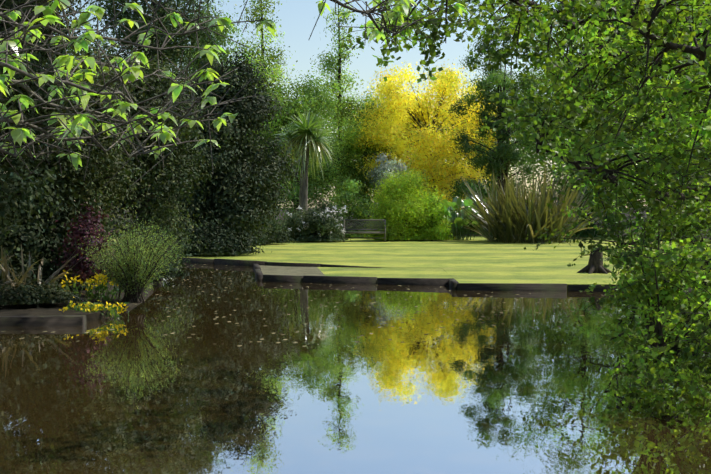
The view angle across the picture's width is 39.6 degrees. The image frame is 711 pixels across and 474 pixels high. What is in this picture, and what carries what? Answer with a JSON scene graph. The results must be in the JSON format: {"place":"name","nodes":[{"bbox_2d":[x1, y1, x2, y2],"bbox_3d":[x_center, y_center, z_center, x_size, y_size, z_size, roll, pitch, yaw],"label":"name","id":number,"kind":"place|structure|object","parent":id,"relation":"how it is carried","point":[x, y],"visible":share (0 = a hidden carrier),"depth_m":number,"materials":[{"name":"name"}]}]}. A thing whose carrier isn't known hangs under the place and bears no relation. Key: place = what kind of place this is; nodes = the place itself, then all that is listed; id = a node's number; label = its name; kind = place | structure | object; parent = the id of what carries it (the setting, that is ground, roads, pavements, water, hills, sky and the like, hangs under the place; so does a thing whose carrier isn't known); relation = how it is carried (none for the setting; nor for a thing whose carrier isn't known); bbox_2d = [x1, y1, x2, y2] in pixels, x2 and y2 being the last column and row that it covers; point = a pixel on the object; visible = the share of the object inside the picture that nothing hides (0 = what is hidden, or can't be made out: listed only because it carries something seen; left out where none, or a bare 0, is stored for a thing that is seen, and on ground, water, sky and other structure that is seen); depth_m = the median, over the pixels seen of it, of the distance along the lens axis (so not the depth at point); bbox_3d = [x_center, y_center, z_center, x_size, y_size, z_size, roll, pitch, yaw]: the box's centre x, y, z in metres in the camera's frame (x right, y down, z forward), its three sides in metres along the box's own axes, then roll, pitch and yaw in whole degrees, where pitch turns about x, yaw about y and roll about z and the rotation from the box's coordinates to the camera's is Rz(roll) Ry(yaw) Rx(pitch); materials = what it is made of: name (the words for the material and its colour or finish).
{"place":"outdoors","nodes":[
{"label":"outdoors","id":0,"kind":"place"},
{"bbox_2d":[0,271,161,322],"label":"bank ground","id":1,"kind":"structure","parent":0,"point":[27,310],"depth_m":14.69,"materials":[{"name":"soil"}]},
{"bbox_2d":[10,0,51,27],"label":"overhanging tree","id":2,"kind":"object","parent":1,"relation":"on","point":[44,1],"depth_m":13.54,"materials":[{"name":"green plant"}]},
{"bbox_2d":[0,269,89,308],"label":"ground cover plants","id":3,"kind":"object","parent":1,"relation":"on","point":[27,294],"depth_m":14.98,"materials":[{"name":"green plant"}]},
{"bbox_2d":[0,238,92,307],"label":"flax plant","id":4,"kind":"object","parent":1,"relation":"on","point":[4,270],"visible":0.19,"depth_m":15.77,"materials":[{"name":"green plant"}]},
{"bbox_2d":[0,161,101,291],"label":"bush","id":5,"kind":"object","parent":1,"relation":"on","point":[47,243],"depth_m":16.99,"materials":[{"name":"green plant"}]},
{"bbox_2d":[4,0,162,282],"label":"tree","id":6,"kind":"object","parent":1,"relation":"on","point":[94,172],"depth_m":17.99,"materials":[{"name":"green plant"}]},
{"bbox_2d":[51,201,124,295],"bbox_3d":[-4.612,0.194,16.989,1.405,1.633,1.338,0,2,1],"label":"red-leaved shrub","id":7,"kind":"object","parent":1,"relation":"on","point":[81,232],"depth_m":16.82,"materials":[{"name":"plant"}]},
{"bbox_2d":[61,270,122,301],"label":"yellow plant","id":8,"kind":"object","parent":1,"relation":"on","point":[104,297],"depth_m":16.14,"materials":[{"name":"plant"}]},
{"bbox_2d":[59,297,129,319],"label":"yellow plant","id":9,"kind":"object","parent":1,"relation":"on","point":[113,311],"depth_m":14.44,"materials":[{"name":"yellow plant"}]},
{"bbox_2d":[77,206,185,303],"bbox_3d":[-3.624,0.293,15.920,1.773,1.600,1.892,0,2,1],"label":"twiggy bush","id":10,"kind":"object","parent":1,"relation":"on","point":[130,267],"depth_m":15.72,"materials":[{"name":"green plant"}]},
{"bbox_2d":[94,216,202,278],"bbox_3d":[-4.602,0.227,20.883,2.580,1.346,2.880,0,2,1],"label":"bush","id":11,"kind":"object","parent":1,"relation":"on","point":[179,273],"depth_m":20.66,"materials":[{"name":"green plant"}]},
{"bbox_2d":[116,225,187,281],"bbox_3d":[-4.153,0.304,20.450,1.553,1.274,1.604,0,2,1],"label":"twiggy bush","id":12,"kind":"object","parent":1,"relation":"on","point":[166,246],"depth_m":20.35,"materials":[{"name":"green plant"}]},
{"bbox_2d":[81,35,235,256],"bbox_3d":[-5.360,-2.147,24.771,4.493,5.866,4.412,0,2,1],"label":"tree","id":13,"kind":"object","parent":1,"relation":"on","point":[160,183],"depth_m":24.44,"materials":[{"name":"green plant"}]},
{"bbox_2d":[78,0,240,208],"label":"tall tree","id":14,"kind":"object","parent":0,"point":[131,15],"depth_m":40.99,"materials":[{"name":"green plant"}]},
{"bbox_2d":[0,0,468,186],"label":"branch","id":15,"kind":"object","parent":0,"point":[115,91],"depth_m":4.49,"materials":[{"name":"green plant"}]},
{"bbox_2d":[3,0,670,207],"label":"sky","id":16,"kind":"structure","parent":0,"point":[298,18],"materials":[{"name":"blue"}]},
{"bbox_2d":[0,263,710,473],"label":"pond water","id":17,"kind":"structure","parent":0,"point":[219,369],"depth_m":8.88,"materials":[{"name":"liquid"}]},
{"bbox_2d":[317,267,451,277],"bbox_3d":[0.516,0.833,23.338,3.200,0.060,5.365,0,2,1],"label":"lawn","id":18,"kind":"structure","parent":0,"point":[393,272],"depth_m":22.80,"materials":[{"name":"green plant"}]},
{"bbox_2d":[65,208,710,238],"bbox_3d":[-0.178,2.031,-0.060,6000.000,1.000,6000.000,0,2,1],"label":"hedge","id":19,"kind":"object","parent":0,"point":[281,210],"depth_m":135.42,"materials":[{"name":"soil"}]},
{"bbox_2d":[0,0,112,270],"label":"tree","id":20,"kind":"object","parent":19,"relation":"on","point":[32,191],"depth_m":12.30,"materials":[{"name":"green plant"}]},
{"bbox_2d":[42,7,131,211],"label":"tree","id":21,"kind":"object","parent":19,"relation":"on","point":[91,48],"depth_m":92.64,"materials":[{"name":"green plant"}]},
{"bbox_2d":[176,0,251,165],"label":"conifer tree","id":22,"kind":"object","parent":19,"relation":"on","point":[219,44],"depth_m":59.37,"materials":[{"name":"green plant"}]},
{"bbox_2d":[227,0,309,182],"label":"conifer tree","id":23,"kind":"object","parent":19,"relation":"on","point":[275,69],"depth_m":71.05,"materials":[{"name":"green plant"}]},
{"bbox_2d":[247,66,356,218],"bbox_3d":[-3.727,-5.337,59.767,7.559,10.086,8.237,0,2,1],"label":"tree","id":24,"kind":"object","parent":19,"relation":"on","point":[292,108],"depth_m":58.99,"materials":[{"name":"green plant"}]},
{"bbox_2d":[260,77,362,216],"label":"tree","id":25,"kind":"object","parent":19,"relation":"on","point":[320,168],"depth_m":108.93,"materials":[{"name":"green plant"}]},
{"bbox_2d":[310,3,363,225],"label":"conifer tree","id":26,"kind":"object","parent":19,"relation":"on","point":[334,84],"depth_m":77.36,"materials":[{"name":"green plant"}]},
{"bbox_2d":[320,84,409,217],"bbox_3d":[0.905,-5.210,63.785,7.056,9.620,7.060,0,2,1],"label":"tree","id":27,"kind":"object","parent":19,"relation":"on","point":[350,149],"depth_m":62.99,"materials":[{"name":"green plant"}]},
{"bbox_2d":[332,85,464,216],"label":"tree","id":28,"kind":"object","parent":19,"relation":"on","point":[393,148],"depth_m":112.76,"materials":[{"name":"green plant"}]},
{"bbox_2d":[347,58,515,208],"bbox_3d":[4.783,-5.689,61.361,10.480,10.698,10.556,0,2,1],"label":"yellow tree","id":29,"kind":"object","parent":19,"relation":"on","point":[387,130],"depth_m":59.55,"materials":[{"name":"yellow plant"}]},
{"bbox_2d":[439,173,500,234],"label":"bush","id":30,"kind":"object","parent":19,"relation":"on","point":[472,185],"depth_m":51.20,"materials":[{"name":"green plant"}]},
{"bbox_2d":[442,27,543,204],"bbox_3d":[7.506,-5.681,52.769,5.731,11.225,6.222,0,2,1],"label":"multistem tree","id":31,"kind":"object","parent":19,"relation":"on","point":[508,153],"depth_m":52.29,"materials":[{"name":"green plant"}]},
{"bbox_2d":[430,65,560,213],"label":"tree","id":32,"kind":"object","parent":19,"relation":"on","point":[491,182],"depth_m":103.44,"materials":[{"name":"green plant"}]},
{"bbox_2d":[483,1,665,221],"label":"tree","id":33,"kind":"object","parent":19,"relation":"on","point":[556,133],"depth_m":58.76,"materials":[{"name":"green plant"}]},
{"bbox_2d":[508,38,642,222],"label":"tree","id":34,"kind":"object","parent":19,"relation":"on","point":[555,173],"depth_m":94.55,"materials":[{"name":"green plant"}]},
{"bbox_2d":[589,0,709,219],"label":"tree","id":35,"kind":"object","parent":19,"relation":"on","point":[644,113],"depth_m":51.55,"materials":[{"name":"green plant"}]},
{"bbox_2d":[89,236,710,290],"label":"lawn","id":36,"kind":"structure","parent":0,"point":[479,259],"depth_m":29.52,"materials":[{"name":"green plant"}]},
{"bbox_2d":[166,203,271,255],"bbox_3d":[-4.450,-0.237,30.864,3.635,1.625,3.468,0,2,1],"label":"evergreen bush","id":37,"kind":"object","parent":36,"relation":"on","point":[219,242],"depth_m":30.27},
{"bbox_2d":[150,40,309,243],"bbox_3d":[-4.440,-2.914,32.816,5.871,6.886,5.723,0,2,1],"label":"evergreen tree","id":38,"kind":"object","parent":36,"relation":"on","point":[231,137],"depth_m":31.80,"materials":[{"name":"green plant"}]},
{"bbox_2d":[237,212,294,244],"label":"rhododendron bush","id":39,"kind":"object","parent":36,"relation":"on","point":[278,238],"visible":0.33,"depth_m":39.59,"materials":[{"name":"green plant"}]},
{"bbox_2d":[259,265,324,275],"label":"slab","id":40,"kind":"structure","parent":36,"relation":"on","point":[289,270],"depth_m":24.13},
{"bbox_2d":[274,109,335,214],"bbox_3d":[-2.468,-3.079,46.870,3.568,6.353,3.049,0,2,1],"label":"cabbage tree","id":41,"kind":"object","parent":36,"relation":"on","point":[305,126],"depth_m":46.67,"materials":[{"name":"green plant"}]},
{"bbox_2d":[276,195,350,241],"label":"rhododendron bush","id":42,"kind":"object","parent":36,"relation":"on","point":[327,225],"depth_m":42.40,"materials":[{"name":"green plant"}]},
{"bbox_2d":[287,205,347,236],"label":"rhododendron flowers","id":43,"kind":"object","parent":42,"relation":"on","point":[320,215],"visible":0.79,"depth_m":42.24,"materials":[{"name":"white plant"}]},
{"bbox_2d":[322,176,375,237],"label":"bush","id":44,"kind":"object","parent":36,"relation":"on","point":[358,207],"depth_m":48.26,"materials":[{"name":"green plant"}]},
{"bbox_2d":[0,257,707,325],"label":"sleeper edging","id":45,"kind":"object","parent":36,"relation":"on","point":[80,320],"visible":0.38,"depth_m":20.52,"materials":[{"name":"brown wood"}]},
{"bbox_2d":[343,219,385,241],"bbox_3d":[0.395,-0.281,43.057,1.870,0.975,0.600,0,2,1],"label":"garden bench","id":46,"kind":"object","parent":36,"relation":"on","point":[362,225],"visible":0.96,"depth_m":43.27,"materials":[{"name":"brown wood"}]},
{"bbox_2d":[365,151,409,191],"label":"bush","id":47,"kind":"object","parent":36,"relation":"on","point":[385,166],"depth_m":49.40,"materials":[{"name":"white plant"}]},
{"bbox_2d":[361,162,452,240],"bbox_3d":[2.210,-1.754,44.845,4.800,3.819,4.190,-1,2,-39],"label":"bush","id":48,"kind":"object","parent":36,"relation":"on","point":[392,205],"depth_m":43.94,"materials":[{"name":"green plant"}]},
{"bbox_2d":[412,193,454,240],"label":"bush","id":49,"kind":"object","parent":36,"relation":"on","point":[439,231],"depth_m":43.98,"materials":[{"name":"green plant"}]},
{"bbox_2d":[434,206,476,240],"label":"broadleaf plant stalks","id":50,"kind":"object","parent":36,"relation":"on","point":[457,234],"visible":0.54,"depth_m":44.98,"materials":[{"name":"green plant"}]},
{"bbox_2d":[421,192,485,228],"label":"broadleaf plant","id":51,"kind":"object","parent":50,"relation":"attached to","point":[458,221],"visible":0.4,"depth_m":44.62,"materials":[{"name":"green plant"}]},
{"bbox_2d":[445,161,614,242],"bbox_3d":[7.068,-1.533,42.933,7.474,3.516,8.296,1,2,39],"label":"flax plant","id":52,"kind":"object","parent":36,"relation":"on","point":[518,218],"visible":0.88,"depth_m":41.70,"materials":[{"name":"green plant"}]},
{"bbox_2d":[577,248,611,273],"bbox_3d":[5.490,0.565,22.638,0.864,0.639,0.763,0,2,1],"label":"tree trunk","id":53,"kind":"object","parent":36,"relation":"on","point":[595,264],"visible":0.85,"depth_m":22.52,"materials":[{"name":"brown plant"}]},
{"bbox_2d":[555,171,638,237],"bbox_3d":[11.707,-1.892,49.442,5.307,3.816,5.414,0,2,1],"label":"bush","id":54,"kind":"object","parent":36,"relation":"on","point":[584,233],"depth_m":48.55,"materials":[{"name":"green plant"}]},
{"bbox_2d":[329,0,710,400],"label":"overhanging tree","id":55,"kind":"object","parent":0,"point":[577,105],"depth_m":8.33,"materials":[{"name":"green plant"}]}
]}

